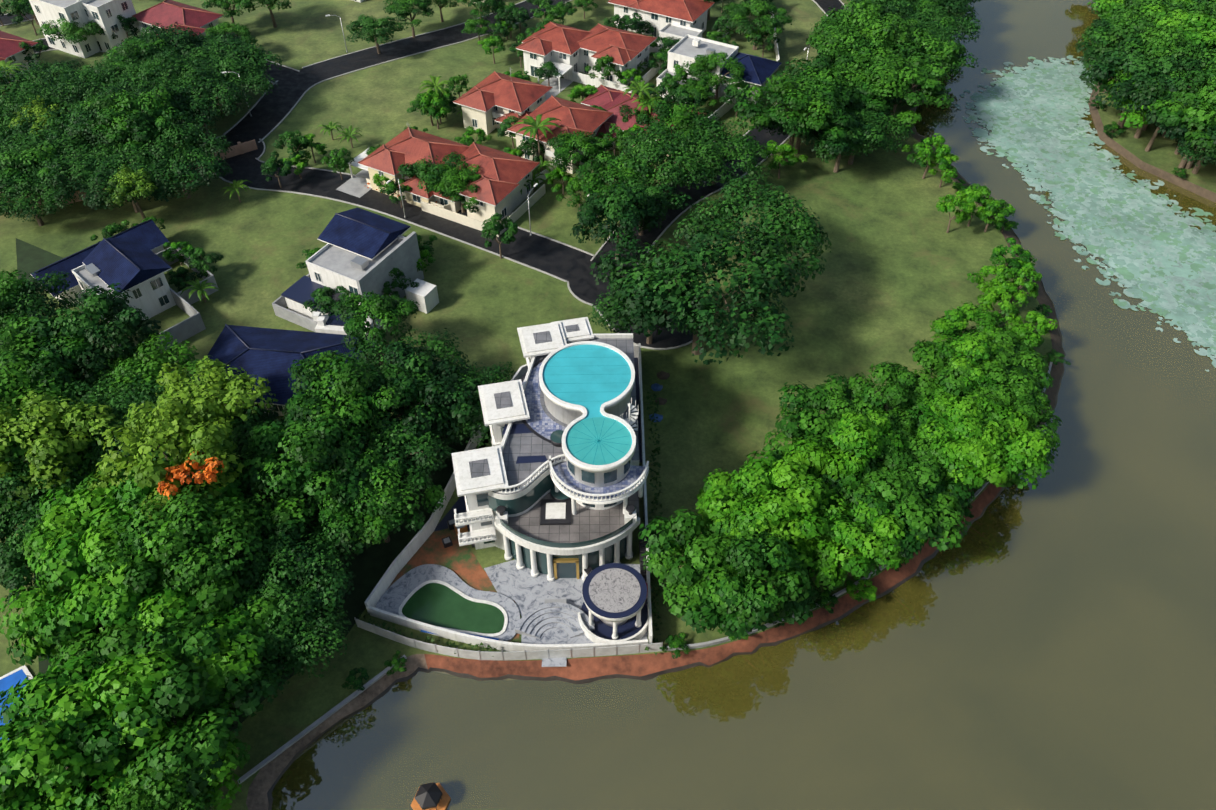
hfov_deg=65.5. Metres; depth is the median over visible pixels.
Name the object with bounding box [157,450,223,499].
flame tree
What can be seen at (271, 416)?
forest tree
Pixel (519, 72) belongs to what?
smalldark tree
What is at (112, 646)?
bright tree
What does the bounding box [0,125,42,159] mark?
rain tree
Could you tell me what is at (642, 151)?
rain tree
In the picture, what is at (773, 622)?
smalldark tree
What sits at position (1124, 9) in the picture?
forest tree
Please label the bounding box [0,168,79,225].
rain tree
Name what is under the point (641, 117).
forest tree
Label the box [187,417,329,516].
rain tree
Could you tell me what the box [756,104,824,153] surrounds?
rain tree
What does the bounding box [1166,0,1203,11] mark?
bright tree
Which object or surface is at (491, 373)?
rain tree
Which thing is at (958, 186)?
tree
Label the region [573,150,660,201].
forest tree
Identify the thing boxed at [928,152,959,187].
tree
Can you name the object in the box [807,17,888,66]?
forest tree
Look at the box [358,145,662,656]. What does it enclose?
hedges
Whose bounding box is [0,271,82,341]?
rain tree
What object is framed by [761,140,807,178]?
tree
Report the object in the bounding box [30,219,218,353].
house
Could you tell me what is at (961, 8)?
forest tree
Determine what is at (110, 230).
smalldark tree
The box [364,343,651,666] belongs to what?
mansion grounds
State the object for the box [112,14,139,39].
smalldark tree
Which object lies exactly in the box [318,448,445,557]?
forest tree
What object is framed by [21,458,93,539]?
bright tree
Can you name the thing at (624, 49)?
house
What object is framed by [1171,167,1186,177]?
smalldark tree
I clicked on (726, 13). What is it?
forest tree
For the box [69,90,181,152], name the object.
forest tree
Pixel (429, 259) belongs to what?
tree
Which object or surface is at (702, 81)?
smalldark tree
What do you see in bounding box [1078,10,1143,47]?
forest tree
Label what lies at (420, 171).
forest tree
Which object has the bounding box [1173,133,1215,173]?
rain tree
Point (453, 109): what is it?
smalldark tree
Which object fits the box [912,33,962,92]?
forest tree
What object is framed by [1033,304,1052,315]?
smalldark tree
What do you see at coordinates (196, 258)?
smalldark tree
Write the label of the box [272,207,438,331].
house
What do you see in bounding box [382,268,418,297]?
smalldark tree
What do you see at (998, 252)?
tree
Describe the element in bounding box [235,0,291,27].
forest tree
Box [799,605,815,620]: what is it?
smalldark tree
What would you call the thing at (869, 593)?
tree
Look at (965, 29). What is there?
rain tree
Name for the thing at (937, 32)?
rain tree
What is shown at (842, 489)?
bright tree
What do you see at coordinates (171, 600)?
bright tree
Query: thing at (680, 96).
smalldark tree
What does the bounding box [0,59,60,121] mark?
rain tree
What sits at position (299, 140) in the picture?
smalldark tree
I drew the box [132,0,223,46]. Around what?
house
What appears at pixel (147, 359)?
forest tree
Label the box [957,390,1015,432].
bright tree
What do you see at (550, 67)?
forest tree
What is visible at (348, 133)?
palm tree
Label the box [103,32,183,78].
forest tree
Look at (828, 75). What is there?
forest tree
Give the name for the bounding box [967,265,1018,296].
tree
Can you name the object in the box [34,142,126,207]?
rain tree
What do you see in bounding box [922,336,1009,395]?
bright tree
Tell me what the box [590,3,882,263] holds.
road
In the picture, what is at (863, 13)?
forest tree
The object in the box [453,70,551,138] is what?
house
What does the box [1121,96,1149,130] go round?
forest tree
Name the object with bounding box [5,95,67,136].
yellow tree
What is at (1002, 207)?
tree
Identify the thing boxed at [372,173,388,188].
tree
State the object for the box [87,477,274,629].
forest tree
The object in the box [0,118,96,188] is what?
rain tree
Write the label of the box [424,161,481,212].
forest tree
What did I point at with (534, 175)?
palm tree
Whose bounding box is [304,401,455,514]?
rain tree
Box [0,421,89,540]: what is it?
rain tree
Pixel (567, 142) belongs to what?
forest tree
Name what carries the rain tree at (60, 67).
on the ground at (892, 282)
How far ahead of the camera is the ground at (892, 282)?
145.61 m
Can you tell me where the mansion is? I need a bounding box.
[451,317,650,593]
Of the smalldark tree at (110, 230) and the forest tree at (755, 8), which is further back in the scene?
the forest tree at (755, 8)
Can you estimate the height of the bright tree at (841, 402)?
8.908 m
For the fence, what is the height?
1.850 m
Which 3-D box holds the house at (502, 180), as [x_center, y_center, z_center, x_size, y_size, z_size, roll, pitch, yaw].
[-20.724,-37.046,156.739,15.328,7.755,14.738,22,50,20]
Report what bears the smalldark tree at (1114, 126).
on the ground at (892, 282)
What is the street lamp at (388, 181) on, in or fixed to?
on the road at (270, 113)
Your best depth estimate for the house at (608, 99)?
170.68 m
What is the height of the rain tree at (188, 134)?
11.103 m
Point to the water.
(1048, 642)
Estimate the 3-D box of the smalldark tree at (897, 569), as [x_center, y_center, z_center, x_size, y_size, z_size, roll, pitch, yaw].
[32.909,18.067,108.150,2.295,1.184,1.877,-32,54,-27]
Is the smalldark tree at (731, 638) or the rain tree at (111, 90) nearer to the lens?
the smalldark tree at (731, 638)
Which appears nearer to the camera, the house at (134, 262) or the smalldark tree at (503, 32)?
the house at (134, 262)
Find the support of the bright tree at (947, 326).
on the ground at (892, 282)
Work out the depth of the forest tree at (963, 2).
195.14 m
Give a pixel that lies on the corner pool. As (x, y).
(9, 679)
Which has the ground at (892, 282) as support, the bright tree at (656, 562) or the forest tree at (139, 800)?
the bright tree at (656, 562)
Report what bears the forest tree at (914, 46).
on the ground at (892, 282)
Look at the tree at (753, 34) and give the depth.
195.57 m
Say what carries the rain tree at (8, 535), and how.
on the ground at (892, 282)
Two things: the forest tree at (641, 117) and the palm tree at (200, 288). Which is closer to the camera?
the palm tree at (200, 288)
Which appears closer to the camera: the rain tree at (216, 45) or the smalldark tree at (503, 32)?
the rain tree at (216, 45)
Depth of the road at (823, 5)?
213.34 m
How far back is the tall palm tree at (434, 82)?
171.68 m
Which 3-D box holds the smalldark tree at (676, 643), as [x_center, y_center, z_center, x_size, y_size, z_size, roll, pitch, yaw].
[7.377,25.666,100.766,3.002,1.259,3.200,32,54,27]
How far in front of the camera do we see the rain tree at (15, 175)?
152.19 m
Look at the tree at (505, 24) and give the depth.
198.78 m
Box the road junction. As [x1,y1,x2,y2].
[567,257,637,305]
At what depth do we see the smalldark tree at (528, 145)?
163.91 m
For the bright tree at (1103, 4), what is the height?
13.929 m
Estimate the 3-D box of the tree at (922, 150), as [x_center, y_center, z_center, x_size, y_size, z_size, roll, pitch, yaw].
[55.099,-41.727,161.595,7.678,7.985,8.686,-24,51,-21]
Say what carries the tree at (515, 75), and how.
on the ground at (892, 282)
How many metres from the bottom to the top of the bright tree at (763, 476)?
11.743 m
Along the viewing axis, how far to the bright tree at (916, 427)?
114.99 m
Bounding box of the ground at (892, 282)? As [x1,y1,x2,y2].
[0,0,1215,809]
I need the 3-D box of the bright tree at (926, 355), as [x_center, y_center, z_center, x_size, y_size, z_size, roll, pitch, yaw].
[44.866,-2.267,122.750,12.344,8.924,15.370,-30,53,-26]
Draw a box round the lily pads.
[955,55,1215,371]
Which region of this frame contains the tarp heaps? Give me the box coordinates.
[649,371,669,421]
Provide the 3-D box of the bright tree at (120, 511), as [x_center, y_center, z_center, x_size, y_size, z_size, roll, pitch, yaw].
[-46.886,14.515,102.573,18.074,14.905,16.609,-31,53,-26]
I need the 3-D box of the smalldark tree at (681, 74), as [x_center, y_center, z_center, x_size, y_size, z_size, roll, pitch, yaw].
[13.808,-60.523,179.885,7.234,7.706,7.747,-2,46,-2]
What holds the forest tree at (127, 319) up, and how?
on the ground at (892, 282)
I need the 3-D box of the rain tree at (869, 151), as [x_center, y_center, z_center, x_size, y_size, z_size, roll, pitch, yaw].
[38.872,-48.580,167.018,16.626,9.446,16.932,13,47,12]
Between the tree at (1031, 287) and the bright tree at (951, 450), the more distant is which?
the tree at (1031, 287)
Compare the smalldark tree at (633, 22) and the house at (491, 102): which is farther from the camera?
the smalldark tree at (633, 22)
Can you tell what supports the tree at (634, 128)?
on the ground at (892, 282)
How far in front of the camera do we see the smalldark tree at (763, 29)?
190.96 m
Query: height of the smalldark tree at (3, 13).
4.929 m
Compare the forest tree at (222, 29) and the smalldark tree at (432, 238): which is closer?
the smalldark tree at (432, 238)
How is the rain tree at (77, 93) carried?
on the ground at (892, 282)
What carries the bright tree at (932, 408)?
on the ground at (892, 282)
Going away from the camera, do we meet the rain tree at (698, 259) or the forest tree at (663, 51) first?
the rain tree at (698, 259)
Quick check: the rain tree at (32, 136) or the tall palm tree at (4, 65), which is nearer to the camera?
the rain tree at (32, 136)
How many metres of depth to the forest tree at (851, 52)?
171.81 m
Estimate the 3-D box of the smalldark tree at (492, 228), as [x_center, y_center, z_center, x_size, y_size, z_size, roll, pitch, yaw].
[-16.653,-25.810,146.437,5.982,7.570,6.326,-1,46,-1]
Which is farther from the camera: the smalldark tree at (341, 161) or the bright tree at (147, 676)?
the smalldark tree at (341, 161)
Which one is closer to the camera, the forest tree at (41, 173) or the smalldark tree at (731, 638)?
the smalldark tree at (731, 638)
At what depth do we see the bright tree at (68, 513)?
98.35 m
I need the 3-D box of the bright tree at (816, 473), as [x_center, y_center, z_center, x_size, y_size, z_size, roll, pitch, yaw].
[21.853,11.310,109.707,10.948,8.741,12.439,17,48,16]
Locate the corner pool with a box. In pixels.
[0,665,32,739]
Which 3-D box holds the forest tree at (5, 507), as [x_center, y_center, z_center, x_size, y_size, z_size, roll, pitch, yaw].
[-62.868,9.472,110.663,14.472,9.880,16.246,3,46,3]
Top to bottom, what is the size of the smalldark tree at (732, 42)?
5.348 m
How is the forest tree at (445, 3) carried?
on the ground at (892, 282)
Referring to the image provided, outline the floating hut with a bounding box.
[411,782,450,809]
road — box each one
[0,13,34,26]
[33,38,304,85]
[214,0,594,281]
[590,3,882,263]
[595,305,692,349]
[812,0,843,15]
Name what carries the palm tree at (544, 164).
on the ground at (892, 282)
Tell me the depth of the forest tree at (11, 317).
121.59 m
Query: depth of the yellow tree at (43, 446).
106.05 m
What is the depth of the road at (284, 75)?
191.23 m
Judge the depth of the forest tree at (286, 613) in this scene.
95.08 m
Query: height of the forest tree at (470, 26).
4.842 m
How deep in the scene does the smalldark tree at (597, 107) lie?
171.16 m
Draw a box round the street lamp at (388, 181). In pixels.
[386,178,405,217]
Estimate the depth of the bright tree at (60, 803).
79.90 m
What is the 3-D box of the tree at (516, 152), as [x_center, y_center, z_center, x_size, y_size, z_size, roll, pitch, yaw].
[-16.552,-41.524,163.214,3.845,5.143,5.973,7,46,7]
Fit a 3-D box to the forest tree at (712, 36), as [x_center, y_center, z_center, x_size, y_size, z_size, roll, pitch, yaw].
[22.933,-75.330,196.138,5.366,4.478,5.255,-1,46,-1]
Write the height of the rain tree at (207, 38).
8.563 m
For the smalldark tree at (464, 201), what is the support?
on the ground at (892, 282)
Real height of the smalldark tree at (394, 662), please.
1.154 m
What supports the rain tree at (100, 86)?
on the ground at (892, 282)
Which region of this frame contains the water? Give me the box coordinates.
[272,0,1215,809]
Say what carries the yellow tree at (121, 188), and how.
on the ground at (892, 282)
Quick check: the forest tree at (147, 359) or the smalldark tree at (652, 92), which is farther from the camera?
the smalldark tree at (652, 92)
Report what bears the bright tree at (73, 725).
on the ground at (892, 282)
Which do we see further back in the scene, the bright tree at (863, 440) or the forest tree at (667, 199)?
the forest tree at (667, 199)
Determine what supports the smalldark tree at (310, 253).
on the ground at (892, 282)
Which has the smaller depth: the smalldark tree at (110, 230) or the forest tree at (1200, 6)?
the smalldark tree at (110, 230)
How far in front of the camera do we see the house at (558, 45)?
187.30 m
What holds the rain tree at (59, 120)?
on the ground at (892, 282)
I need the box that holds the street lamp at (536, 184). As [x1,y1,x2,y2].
[528,183,537,235]
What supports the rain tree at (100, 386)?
on the ground at (892, 282)
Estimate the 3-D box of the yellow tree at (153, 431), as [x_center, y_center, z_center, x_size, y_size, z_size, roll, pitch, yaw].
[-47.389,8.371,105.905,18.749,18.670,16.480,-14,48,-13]
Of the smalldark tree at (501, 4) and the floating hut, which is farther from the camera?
the smalldark tree at (501, 4)
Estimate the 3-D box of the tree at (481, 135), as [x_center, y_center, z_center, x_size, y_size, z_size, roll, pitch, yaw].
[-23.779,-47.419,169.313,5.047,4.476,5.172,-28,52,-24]
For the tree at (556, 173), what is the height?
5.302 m
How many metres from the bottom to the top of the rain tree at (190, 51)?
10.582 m
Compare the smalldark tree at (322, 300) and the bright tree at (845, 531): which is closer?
the bright tree at (845, 531)
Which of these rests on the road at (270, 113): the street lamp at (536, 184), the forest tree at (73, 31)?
the street lamp at (536, 184)
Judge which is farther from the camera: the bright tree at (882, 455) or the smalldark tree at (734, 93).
the smalldark tree at (734, 93)
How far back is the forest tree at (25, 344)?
116.48 m
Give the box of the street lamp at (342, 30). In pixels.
[325,14,347,52]
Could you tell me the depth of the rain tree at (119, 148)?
154.83 m
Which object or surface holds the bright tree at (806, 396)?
on the ground at (892, 282)
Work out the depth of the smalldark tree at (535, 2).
206.52 m
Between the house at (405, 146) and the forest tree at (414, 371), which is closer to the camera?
the forest tree at (414, 371)
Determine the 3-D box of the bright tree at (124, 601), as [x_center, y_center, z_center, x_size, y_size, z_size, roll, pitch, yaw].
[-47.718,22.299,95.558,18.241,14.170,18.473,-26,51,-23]
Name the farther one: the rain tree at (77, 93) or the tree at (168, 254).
the rain tree at (77, 93)
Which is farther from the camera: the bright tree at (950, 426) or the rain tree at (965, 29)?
the rain tree at (965, 29)
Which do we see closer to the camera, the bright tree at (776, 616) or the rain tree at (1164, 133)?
the bright tree at (776, 616)
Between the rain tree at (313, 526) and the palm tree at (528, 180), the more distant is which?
the palm tree at (528, 180)
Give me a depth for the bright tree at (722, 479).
108.60 m
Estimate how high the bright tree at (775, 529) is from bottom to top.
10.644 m
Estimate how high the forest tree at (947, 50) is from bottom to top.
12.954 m
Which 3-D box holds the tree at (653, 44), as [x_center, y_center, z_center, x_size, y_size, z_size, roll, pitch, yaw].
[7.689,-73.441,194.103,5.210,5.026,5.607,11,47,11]
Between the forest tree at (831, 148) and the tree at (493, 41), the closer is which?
the forest tree at (831, 148)
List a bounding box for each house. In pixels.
[0,31,38,88]
[29,0,141,57]
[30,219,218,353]
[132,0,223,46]
[194,304,382,415]
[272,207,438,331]
[336,123,470,206]
[420,142,545,236]
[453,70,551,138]
[507,95,613,173]
[516,21,590,99]
[564,23,664,92]
[581,85,704,155]
[608,0,729,53]
[656,34,781,103]
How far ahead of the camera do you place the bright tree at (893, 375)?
117.72 m
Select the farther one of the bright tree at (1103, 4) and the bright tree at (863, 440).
the bright tree at (1103, 4)
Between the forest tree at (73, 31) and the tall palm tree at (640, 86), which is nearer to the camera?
the tall palm tree at (640, 86)
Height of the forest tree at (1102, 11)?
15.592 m
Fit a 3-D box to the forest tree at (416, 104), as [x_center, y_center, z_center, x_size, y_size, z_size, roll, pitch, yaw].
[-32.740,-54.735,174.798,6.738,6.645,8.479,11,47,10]
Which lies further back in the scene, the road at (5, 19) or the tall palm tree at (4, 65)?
the road at (5, 19)
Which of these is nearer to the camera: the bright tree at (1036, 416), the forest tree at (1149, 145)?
the bright tree at (1036, 416)
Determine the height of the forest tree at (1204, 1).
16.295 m
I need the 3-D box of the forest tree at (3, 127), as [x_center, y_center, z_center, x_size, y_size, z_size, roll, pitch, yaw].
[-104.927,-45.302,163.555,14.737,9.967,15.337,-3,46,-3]
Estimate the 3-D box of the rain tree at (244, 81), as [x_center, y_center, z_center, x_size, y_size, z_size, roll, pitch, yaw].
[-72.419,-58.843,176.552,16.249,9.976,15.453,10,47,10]
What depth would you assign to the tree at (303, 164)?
161.47 m
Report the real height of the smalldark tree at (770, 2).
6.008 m
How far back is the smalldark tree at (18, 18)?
198.08 m
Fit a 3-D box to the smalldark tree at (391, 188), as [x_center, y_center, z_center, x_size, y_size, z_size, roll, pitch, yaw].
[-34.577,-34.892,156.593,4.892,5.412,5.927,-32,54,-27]
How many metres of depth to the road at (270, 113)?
164.55 m
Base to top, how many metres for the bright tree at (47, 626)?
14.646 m
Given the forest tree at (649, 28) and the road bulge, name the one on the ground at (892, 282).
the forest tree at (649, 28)
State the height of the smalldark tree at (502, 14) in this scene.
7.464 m
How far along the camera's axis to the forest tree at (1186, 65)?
165.02 m
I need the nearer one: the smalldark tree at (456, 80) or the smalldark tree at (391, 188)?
the smalldark tree at (391, 188)
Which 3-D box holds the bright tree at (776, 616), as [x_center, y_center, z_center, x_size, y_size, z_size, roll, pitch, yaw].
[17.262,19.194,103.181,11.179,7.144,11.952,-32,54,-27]
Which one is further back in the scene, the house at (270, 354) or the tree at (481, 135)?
the tree at (481, 135)
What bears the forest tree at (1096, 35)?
on the ground at (892, 282)
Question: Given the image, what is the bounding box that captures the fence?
[354,617,662,660]
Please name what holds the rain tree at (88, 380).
on the ground at (892, 282)
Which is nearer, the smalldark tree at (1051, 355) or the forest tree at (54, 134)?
the smalldark tree at (1051, 355)
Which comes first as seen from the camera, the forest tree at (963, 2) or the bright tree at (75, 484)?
the bright tree at (75, 484)
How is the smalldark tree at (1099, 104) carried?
on the ground at (892, 282)
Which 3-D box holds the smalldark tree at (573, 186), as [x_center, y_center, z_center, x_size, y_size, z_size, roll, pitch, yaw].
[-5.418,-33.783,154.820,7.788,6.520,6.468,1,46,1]
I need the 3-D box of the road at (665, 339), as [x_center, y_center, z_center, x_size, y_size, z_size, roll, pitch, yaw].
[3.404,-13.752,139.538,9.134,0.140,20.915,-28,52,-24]
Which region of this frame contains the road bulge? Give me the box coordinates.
[202,135,265,169]
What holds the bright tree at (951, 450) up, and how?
on the ground at (892, 282)
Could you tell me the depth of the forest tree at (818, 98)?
156.38 m
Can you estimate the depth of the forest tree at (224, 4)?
198.01 m
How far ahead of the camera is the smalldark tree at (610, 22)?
195.98 m
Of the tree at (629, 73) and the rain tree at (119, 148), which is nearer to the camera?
the rain tree at (119, 148)
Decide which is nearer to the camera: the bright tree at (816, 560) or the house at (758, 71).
the bright tree at (816, 560)
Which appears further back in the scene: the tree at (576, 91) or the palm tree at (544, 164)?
the tree at (576, 91)
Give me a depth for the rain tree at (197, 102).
167.15 m
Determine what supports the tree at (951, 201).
on the ground at (892, 282)
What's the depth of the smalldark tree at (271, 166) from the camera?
159.33 m
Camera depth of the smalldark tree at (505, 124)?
167.50 m
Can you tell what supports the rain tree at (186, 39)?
on the ground at (892, 282)
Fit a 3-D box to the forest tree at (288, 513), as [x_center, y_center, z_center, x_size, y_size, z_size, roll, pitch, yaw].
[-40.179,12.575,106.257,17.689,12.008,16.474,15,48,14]
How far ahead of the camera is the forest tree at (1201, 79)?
161.50 m
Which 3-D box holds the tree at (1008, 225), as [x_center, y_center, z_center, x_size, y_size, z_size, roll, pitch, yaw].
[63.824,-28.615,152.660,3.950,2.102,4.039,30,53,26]
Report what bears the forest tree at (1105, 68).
on the ground at (892, 282)
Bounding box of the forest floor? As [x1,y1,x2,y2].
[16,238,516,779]
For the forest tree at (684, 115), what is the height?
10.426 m
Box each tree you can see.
[0,0,38,24]
[0,7,13,25]
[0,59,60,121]
[0,60,26,84]
[0,81,65,126]
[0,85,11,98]
[0,108,28,144]
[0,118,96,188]
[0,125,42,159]
[0,140,67,203]
[0,143,49,205]
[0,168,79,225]
[0,268,35,325]
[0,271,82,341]
[0,311,31,404]
[0,313,87,408]
[0,315,109,404]
[0,347,67,438]
[0,363,80,502]
[0,390,124,503]
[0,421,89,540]
[0,434,107,514]
[0,499,40,577]
[0,501,62,610]
[0,515,159,670]
[0,649,156,809]
[0,776,101,809]
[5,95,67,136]
[5,628,260,786]
[8,0,37,35]
[9,94,99,142]
[14,58,85,100]
[14,118,99,169]
[19,39,48,63]
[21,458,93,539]
[22,475,188,618]
[25,283,163,385]
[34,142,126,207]
[36,17,105,43]
[38,366,112,432]
[40,466,119,502]
[40,770,109,807]
[41,59,120,111]
[49,373,163,473]
[49,574,221,701]
[50,566,187,677]
[54,468,136,532]
[59,379,193,470]
[66,82,164,146]
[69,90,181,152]
[70,349,142,398]
[71,149,172,212]
[72,53,162,90]
[74,137,168,191]
[80,733,233,809]
[83,71,178,104]
[86,376,200,463]
[87,384,256,518]
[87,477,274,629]
[88,84,191,145]
[89,450,264,580]
[90,219,129,241]
[92,614,276,801]
[98,331,205,405]
[99,711,250,809]
[100,396,189,470]
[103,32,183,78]
[104,164,156,219]
[107,111,233,179]
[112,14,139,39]
[117,48,217,117]
[122,137,232,201]
[126,42,200,86]
[128,575,252,681]
[131,22,205,76]
[131,216,165,230]
[142,388,282,485]
[153,545,283,636]
[154,356,278,447]
[156,67,254,137]
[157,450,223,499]
[162,241,194,265]
[167,266,202,291]
[175,33,222,54]
[176,56,256,113]
[177,40,283,105]
[180,278,219,302]
[181,32,268,87]
[184,247,223,276]
[186,453,314,555]
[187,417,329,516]
[200,21,257,59]
[201,0,257,23]
[219,506,355,625]
[220,179,250,202]
[222,576,348,698]
[229,394,377,523]
[234,562,351,676]
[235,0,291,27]
[259,493,351,565]
[260,156,292,187]
[270,130,308,167]
[272,432,387,537]
[276,350,417,447]
[279,154,311,178]
[294,133,326,162]
[296,247,320,268]
[303,286,350,315]
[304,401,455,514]
[316,121,343,139]
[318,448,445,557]
[320,146,354,179]
[330,290,419,359]
[336,125,362,147]
[339,328,469,433]
[341,667,368,690]
[345,14,410,53]
[349,341,490,451]
[365,144,381,154]
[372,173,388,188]
[380,179,411,207]
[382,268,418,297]
[383,0,434,37]
[384,650,406,675]
[397,152,469,196]
[403,234,436,265]
[404,126,427,131]
[404,361,515,447]
[407,89,444,125]
[415,88,453,128]
[416,249,435,270]
[420,75,451,123]
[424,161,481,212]
[425,0,458,21]
[433,86,456,115]
[437,97,457,119]
[440,74,471,96]
[454,136,482,145]
[457,0,501,27]
[460,195,478,212]
[461,18,495,40]
[462,126,492,142]
[477,36,505,63]
[481,213,518,258]
[488,24,509,37]
[491,0,514,15]
[494,4,520,37]
[495,19,517,39]
[497,115,519,147]
[503,71,528,80]
[504,147,522,156]
[505,7,529,32]
[509,37,524,67]
[510,70,531,81]
[511,114,560,160]
[516,24,544,40]
[517,137,544,161]
[520,179,532,194]
[526,0,553,8]
[530,0,562,21]
[531,18,560,29]
[531,169,546,191]
[532,155,553,172]
[533,60,562,85]
[545,0,575,24]
[545,165,578,194]
[546,130,613,181]
[551,179,588,210]
[567,84,598,104]
[570,182,655,261]
[572,0,598,18]
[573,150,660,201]
[576,147,610,173]
[585,54,621,79]
[585,84,601,96]
[587,261,716,343]
[589,217,807,364]
[590,105,607,111]
[598,123,633,155]
[602,14,627,29]
[604,173,692,235]
[612,123,729,195]
[617,12,644,33]
[617,68,642,85]
[619,95,667,127]
[621,124,652,142]
[623,80,658,98]
[628,20,654,34]
[632,93,662,112]
[635,83,655,94]
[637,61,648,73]
[638,506,807,633]
[641,531,760,625]
[644,98,725,155]
[646,52,667,73]
[649,34,657,47]
[655,76,680,99]
[656,36,681,49]
[657,48,669,62]
[659,632,689,658]
[662,64,696,104]
[663,118,772,184]
[665,87,700,106]
[673,175,832,279]
[674,79,716,109]
[681,51,747,101]
[682,75,711,101]
[685,515,810,639]
[688,473,819,562]
[695,468,784,532]
[696,449,829,571]
[704,0,711,19]
[706,30,730,41]
[712,15,736,37]
[717,624,748,640]
[719,82,751,116]
[721,1,759,22]
[721,40,737,45]
[727,0,792,49]
[733,72,853,164]
[744,27,765,49]
[746,25,781,57]
[753,544,811,621]
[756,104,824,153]
[759,0,775,20]
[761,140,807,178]
[763,381,860,467]
[768,613,784,627]
[771,55,885,129]
[772,462,844,515]
[785,106,874,153]
[788,407,921,501]
[791,373,892,439]
[794,515,876,602]
[797,432,875,521]
[799,44,878,90]
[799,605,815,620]
[800,110,888,172]
[805,0,917,57]
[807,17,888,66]
[810,490,927,590]
[810,588,838,613]
[816,67,911,120]
[818,412,921,470]
[818,450,974,559]
[824,102,914,164]
[838,459,971,551]
[841,0,942,26]
[843,46,954,130]
[845,361,934,432]
[846,575,876,601]
[854,13,937,67]
[869,425,949,494]
[875,0,943,6]
[887,559,905,570]
[890,0,981,30]
[893,27,978,92]
[893,377,960,422]
[901,133,953,178]
[904,14,966,54]
[906,3,983,42]
[906,393,1038,489]
[908,339,1000,406]
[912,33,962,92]
[912,425,928,438]
[915,416,1016,496]
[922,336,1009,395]
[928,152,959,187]
[930,301,1006,347]
[936,194,975,232]
[937,392,1054,486]
[938,349,1045,408]
[942,0,985,16]
[952,178,968,190]
[954,183,997,226]
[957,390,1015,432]
[957,499,973,517]
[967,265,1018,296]
[975,198,1015,231]
[976,283,1028,324]
[976,326,1053,387]
[986,381,1062,462]
[989,237,1036,276]
[992,217,1018,231]
[992,266,1041,302]
[999,306,1057,346]
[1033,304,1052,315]
[1046,349,1070,364]
[1074,17,1153,93]
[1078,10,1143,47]
[1079,45,1120,75]
[1079,48,1192,129]
[1085,98,1106,108]
[1087,0,1163,20]
[1092,0,1125,16]
[1092,17,1203,70]
[1098,65,1187,138]
[1103,121,1125,134]
[1105,0,1186,16]
[1110,0,1201,29]
[1111,31,1211,119]
[1116,90,1180,151]
[1119,2,1205,49]
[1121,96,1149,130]
[1121,101,1166,137]
[1144,8,1215,60]
[1145,93,1215,168]
[1151,73,1215,154]
[1155,84,1215,168]
[1158,64,1215,153]
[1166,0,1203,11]
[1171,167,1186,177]
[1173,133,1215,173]
[1175,47,1215,91]
[1183,0,1215,18]
[1195,0,1215,14]
[1195,14,1215,61]
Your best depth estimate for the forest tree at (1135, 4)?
184.62 m
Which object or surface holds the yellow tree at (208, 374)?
on the ground at (892, 282)
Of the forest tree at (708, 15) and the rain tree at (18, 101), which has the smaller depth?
the rain tree at (18, 101)
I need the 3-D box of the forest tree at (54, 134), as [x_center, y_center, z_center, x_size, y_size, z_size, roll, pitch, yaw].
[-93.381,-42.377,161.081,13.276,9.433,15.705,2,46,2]
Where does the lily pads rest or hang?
on the water
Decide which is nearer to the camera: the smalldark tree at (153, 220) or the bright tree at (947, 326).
the bright tree at (947, 326)
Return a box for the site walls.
[63,11,1052,783]
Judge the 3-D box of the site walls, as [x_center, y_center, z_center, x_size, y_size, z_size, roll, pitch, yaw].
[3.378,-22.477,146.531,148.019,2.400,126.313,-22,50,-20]
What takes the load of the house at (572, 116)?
on the ground at (892, 282)
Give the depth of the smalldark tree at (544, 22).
194.86 m
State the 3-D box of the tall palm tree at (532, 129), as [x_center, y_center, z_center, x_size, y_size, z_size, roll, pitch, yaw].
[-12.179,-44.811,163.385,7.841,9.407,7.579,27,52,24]
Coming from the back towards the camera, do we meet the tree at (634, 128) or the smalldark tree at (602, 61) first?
the smalldark tree at (602, 61)
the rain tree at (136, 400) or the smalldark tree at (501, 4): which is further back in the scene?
the smalldark tree at (501, 4)
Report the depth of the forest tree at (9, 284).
125.90 m
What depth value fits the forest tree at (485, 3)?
198.25 m
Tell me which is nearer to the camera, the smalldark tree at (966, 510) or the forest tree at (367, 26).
the smalldark tree at (966, 510)
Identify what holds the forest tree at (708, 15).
on the ground at (892, 282)
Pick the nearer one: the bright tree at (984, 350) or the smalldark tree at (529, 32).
the bright tree at (984, 350)
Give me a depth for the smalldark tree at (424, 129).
169.30 m
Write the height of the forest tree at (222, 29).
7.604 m
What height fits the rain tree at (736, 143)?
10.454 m
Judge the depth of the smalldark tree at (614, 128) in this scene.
165.36 m
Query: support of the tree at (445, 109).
on the ground at (892, 282)
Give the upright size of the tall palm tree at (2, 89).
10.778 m

